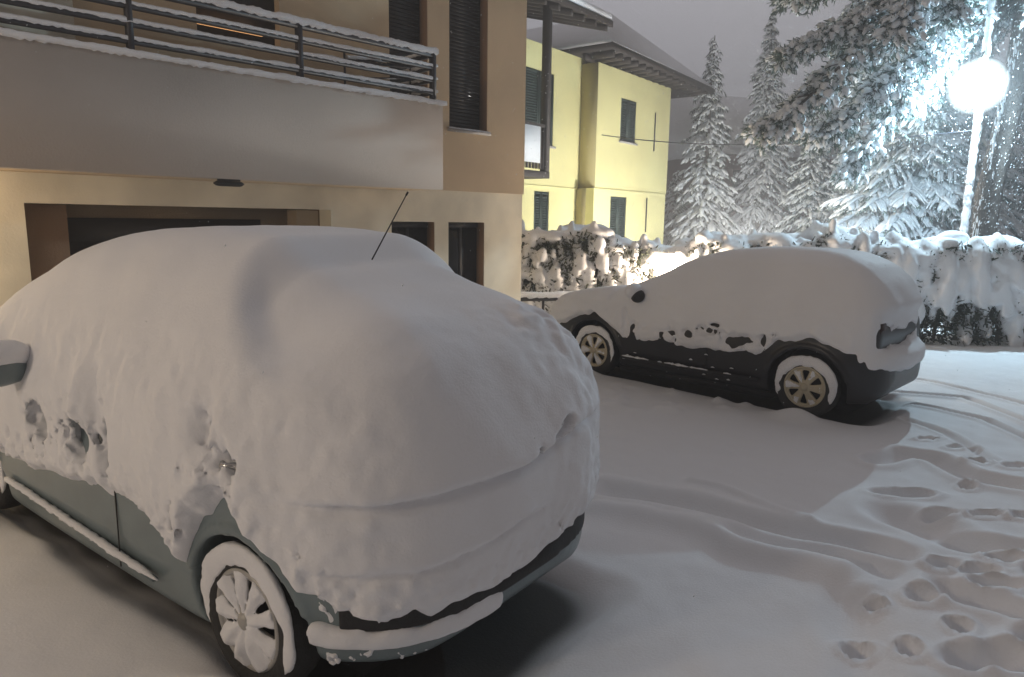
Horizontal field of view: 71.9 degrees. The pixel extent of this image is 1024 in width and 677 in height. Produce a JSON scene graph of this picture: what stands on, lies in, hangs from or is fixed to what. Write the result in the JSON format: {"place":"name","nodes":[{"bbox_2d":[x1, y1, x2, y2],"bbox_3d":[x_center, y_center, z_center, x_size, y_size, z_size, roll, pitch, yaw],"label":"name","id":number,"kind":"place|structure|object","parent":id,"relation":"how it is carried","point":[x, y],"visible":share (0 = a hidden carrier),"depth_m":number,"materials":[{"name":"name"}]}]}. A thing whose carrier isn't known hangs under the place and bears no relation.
{"place":"outdoors","nodes":[
{"label":"outdoors","id":0,"kind":"place"},
{"bbox_2d":[0,322,1023,676],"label":"ground","id":1,"kind":"structure","parent":0,"point":[746,536],"depth_m":3.74,"materials":[{"name":"white snow"}]},
{"bbox_2d":[0,0,526,306],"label":"apartment building","id":2,"kind":"structure","parent":1,"relation":"on","point":[90,101],"depth_m":6.80,"materials":[{"name":"beige paint"}]},
{"bbox_2d":[0,0,75,39],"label":"balcony door","id":3,"kind":"structure","parent":2,"relation":"in","point":[6,8],"depth_m":5.77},
{"bbox_2d":[67,217,260,255],"bbox_3d":[-3.482,-0.198,7.325,1.900,2.065,0.047,-9,13,-44],"label":"garage door","id":4,"kind":"structure","parent":2,"relation":"in","point":[84,233],"depth_m":6.81,"materials":[{"name":"black"}]},
{"bbox_2d":[213,179,243,186],"bbox_3d":[-2.584,-1.421,6.439,0.280,0.066,0.066,-9,13,-44],"label":"oval fitting","id":5,"kind":"object","parent":2,"relation":"attached to","point":[229,182],"visible":1,"depth_m":6.42,"materials":[{"name":"black"}]},
{"bbox_2d":[196,0,274,45],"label":"window","id":6,"kind":"structure","parent":2,"relation":"in","point":[268,5],"depth_m":7.05,"materials":[{"name":"brown glass"}]},
{"bbox_2d":[343,53,410,94],"bbox_3d":[-1.413,-2.473,7.667,0.265,1.295,0.894,7,11,32],"label":"drying rack","id":7,"kind":"object","parent":2,"relation":"on","point":[362,59],"visible":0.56,"depth_m":7.59,"materials":[{"name":"grey metal"}]},
{"bbox_2d":[389,0,427,97],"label":"window","id":8,"kind":"structure","parent":2,"relation":"in","point":[407,18],"depth_m":8.45,"materials":[{"name":"brown glass"}]},
{"bbox_2d":[392,222,433,251],"bbox_3d":[-1.298,-0.945,8.891,0.197,1.039,0.660,10,13,44],"label":"window","id":9,"kind":"structure","parent":2,"relation":"in","point":[418,231],"depth_m":8.97,"materials":[{"name":"black glass"}]},
{"bbox_2d":[448,222,483,285],"bbox_3d":[-0.677,-1.039,9.501,0.197,1.039,0.630,10,13,44],"label":"window","id":10,"kind":"structure","parent":2,"relation":"in","point":[463,238],"depth_m":9.59,"materials":[{"name":"brown glass"}]},
{"bbox_2d":[448,0,490,135],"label":"window","id":11,"kind":"structure","parent":2,"relation":"in","point":[468,29],"depth_m":9.15,"materials":[{"name":"brown glass"}]},
{"bbox_2d":[0,192,599,676],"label":"parked car","id":12,"kind":"object","parent":1,"relation":"on","point":[364,472],"visible":1,"depth_m":2.69,"materials":[{"name":"grey paint"}]},
{"bbox_2d":[521,291,571,309],"bbox_3d":[0.783,-0.321,10.864,2.206,0.851,0.133,-1,10,-12],"label":"railing","id":13,"kind":"object","parent":1,"relation":"on","point":[543,297],"visible":0.26,"depth_m":10.70,"materials":[{"name":"grey metal"}]},
{"bbox_2d":[522,0,714,243],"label":"house","id":14,"kind":"structure","parent":1,"relation":"on","point":[575,168],"depth_m":18.27,"materials":[{"name":"yellow paint"}]},
{"bbox_2d":[525,67,555,148],"bbox_3d":[0.602,-5.484,16.833,0.210,1.750,1.370,8,12,36],"label":"window","id":15,"kind":"structure","parent":14,"relation":"in","point":[533,77],"depth_m":16.69,"materials":[{"name":"grey wood"}]},
{"bbox_2d":[533,191,548,230],"bbox_3d":[0.657,-3.023,17.426,0.140,1.200,0.640,8,12,36],"label":"window","id":16,"kind":"structure","parent":14,"relation":"in","point":[540,198],"depth_m":17.38,"materials":[{"name":"grey wood"}]},
{"bbox_2d":[609,197,627,237],"bbox_3d":[2.868,-3.301,19.358,0.210,1.150,1.020,8,12,36],"label":"window","id":17,"kind":"structure","parent":14,"relation":"in","point":[617,205],"depth_m":19.37,"materials":[{"name":"grey wood"}]},
{"bbox_2d":[619,98,637,145],"bbox_3d":[3.147,-5.929,19.327,0.210,1.170,1.000,8,12,36],"label":"window","id":18,"kind":"structure","parent":14,"relation":"in","point":[628,113],"depth_m":19.32,"materials":[{"name":"grey glass"}]},
{"bbox_2d":[663,170,690,245],"bbox_3d":[6.195,-3.789,26.644,3.319,5.016,2.770,7,12,34],"label":"spruce tree","id":19,"kind":"object","parent":1,"relation":"on","point":[669,216],"visible":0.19,"depth_m":26.35,"materials":[{"name":"white plant"}]},
{"bbox_2d":[664,36,743,245],"bbox_3d":[6.247,-5.202,22.931,2.996,8.824,3.522,1,10,0],"label":"spruce tree","id":20,"kind":"object","parent":1,"relation":"on","point":[691,226],"visible":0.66,"depth_m":22.55,"materials":[{"name":"white plant"}]},
{"bbox_2d":[550,246,925,416],"bbox_3d":[2.341,-0.280,8.049,4.136,1.597,1.921,10,13,44],"label":"parked car","id":21,"kind":"object","parent":1,"relation":"on","point":[840,337],"visible":0.99,"depth_m":6.95,"materials":[{"name":"black paint"}]},
{"bbox_2d":[723,9,802,234],"bbox_3d":[8.344,-5.982,23.869,3.510,9.731,3.357,6,11,28],"label":"spruce tree","id":22,"kind":"object","parent":1,"relation":"on","point":[758,177],"visible":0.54,"depth_m":23.38,"materials":[{"name":"white plant"}]},
{"bbox_2d":[664,95,861,237],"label":"house","id":23,"kind":"structure","parent":1,"relation":"on","point":[736,114],"depth_m":29.37,"materials":[{"name":"grey"}]},
{"bbox_2d":[731,170,753,205],"bbox_3d":[9.366,-6.092,28.562,1.200,1.400,0.130,-2,10,-17],"label":"window","id":24,"kind":"structure","parent":23,"relation":"in","point":[734,171],"depth_m":28.47,"materials":[{"name":"glass"}]},
{"bbox_2d":[783,172,805,206],"bbox_3d":[11.851,-6.185,29.320,1.200,1.400,0.130,-2,10,-17],"label":"window","id":25,"kind":"structure","parent":23,"relation":"in","point":[794,184],"depth_m":29.25,"materials":[{"name":"glass"}]},
{"bbox_2d":[521,219,1023,346],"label":"hedge","id":26,"kind":"object","parent":1,"relation":"on","point":[579,259],"visible":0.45,"depth_m":10.88,"materials":[{"name":"white plant"}]},
{"bbox_2d":[774,108,836,232],"bbox_3d":[9.022,-3.915,21.698,2.922,6.678,2.867,9,12,39],"label":"spruce tree","id":27,"kind":"object","parent":1,"relation":"on","point":[812,176],"visible":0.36,"depth_m":21.34,"materials":[{"name":"white plant"}]},
{"bbox_2d":[796,122,863,230],"bbox_3d":[10.384,-3.150,21.083,5.132,6.437,4.900,8,12,38],"label":"spruce tree","id":28,"kind":"object","parent":1,"relation":"on","point":[846,191],"visible":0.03,"depth_m":20.91,"materials":[{"name":"white plant"}]},
{"bbox_2d":[737,0,1023,237],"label":"pine tree","id":29,"kind":"object","parent":1,"relation":"on","point":[788,119],"visible":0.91,"depth_m":11.09,"materials":[{"name":"white plant"}]},
{"bbox_2d":[817,97,1005,312],"bbox_3d":[9.899,-2.869,16.978,6.759,8.001,6.306,-7,12,-38],"label":"cedar tree","id":30,"kind":"object","parent":1,"relation":"on","point":[919,174],"visible":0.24,"depth_m":16.10,"materials":[{"name":"white plant"}]},
{"bbox_2d":[956,0,997,311],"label":"street lamp","id":31,"kind":"object","parent":1,"relation":"on","point":[969,191],"visible":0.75,"depth_m":11.77,"materials":[{"name":"grey metal"}]},
{"bbox_2d":[602,130,971,145],"bbox_3d":[5.060,-4.342,14.976,0.022,0.647,8.468,-7,13,-40],"label":"overhead cable","id":32,"kind":"object","parent":31,"relation":"attached to","point":[779,144],"visible":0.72,"depth_m":15.17,"materials":[{"name":"grey metal"}]},
{"bbox_2d":[945,48,1023,238],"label":"spruce tree","id":33,"kind":"object","parent":1,"relation":"on","point":[968,102],"visible":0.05,"depth_m":19.02,"materials":[{"name":"white plant"}]},
{"bbox_2d":[1002,104,1023,240],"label":"spruce tree","id":34,"kind":"object","parent":1,"relation":"on","point":[1016,188],"visible":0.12,"depth_m":21.20,"materials":[{"name":"white plant"}]},
{"bbox_2d":[10,0,1023,596],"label":"falling snow","id":35,"kind":"structure","parent":0,"point":[878,146],"depth_m":11.48,"materials":[{"name":"white snow"}]},
{"bbox_2d":[527,0,1023,161],"label":"sky","id":36,"kind":"structure","parent":0,"point":[689,28],"materials":[{"name":"grey"}]},
{"bbox_2d":[1005,164,1023,241],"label":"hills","id":37,"kind":"structure","parent":0,"point":[1017,193],"depth_m":67.69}
]}

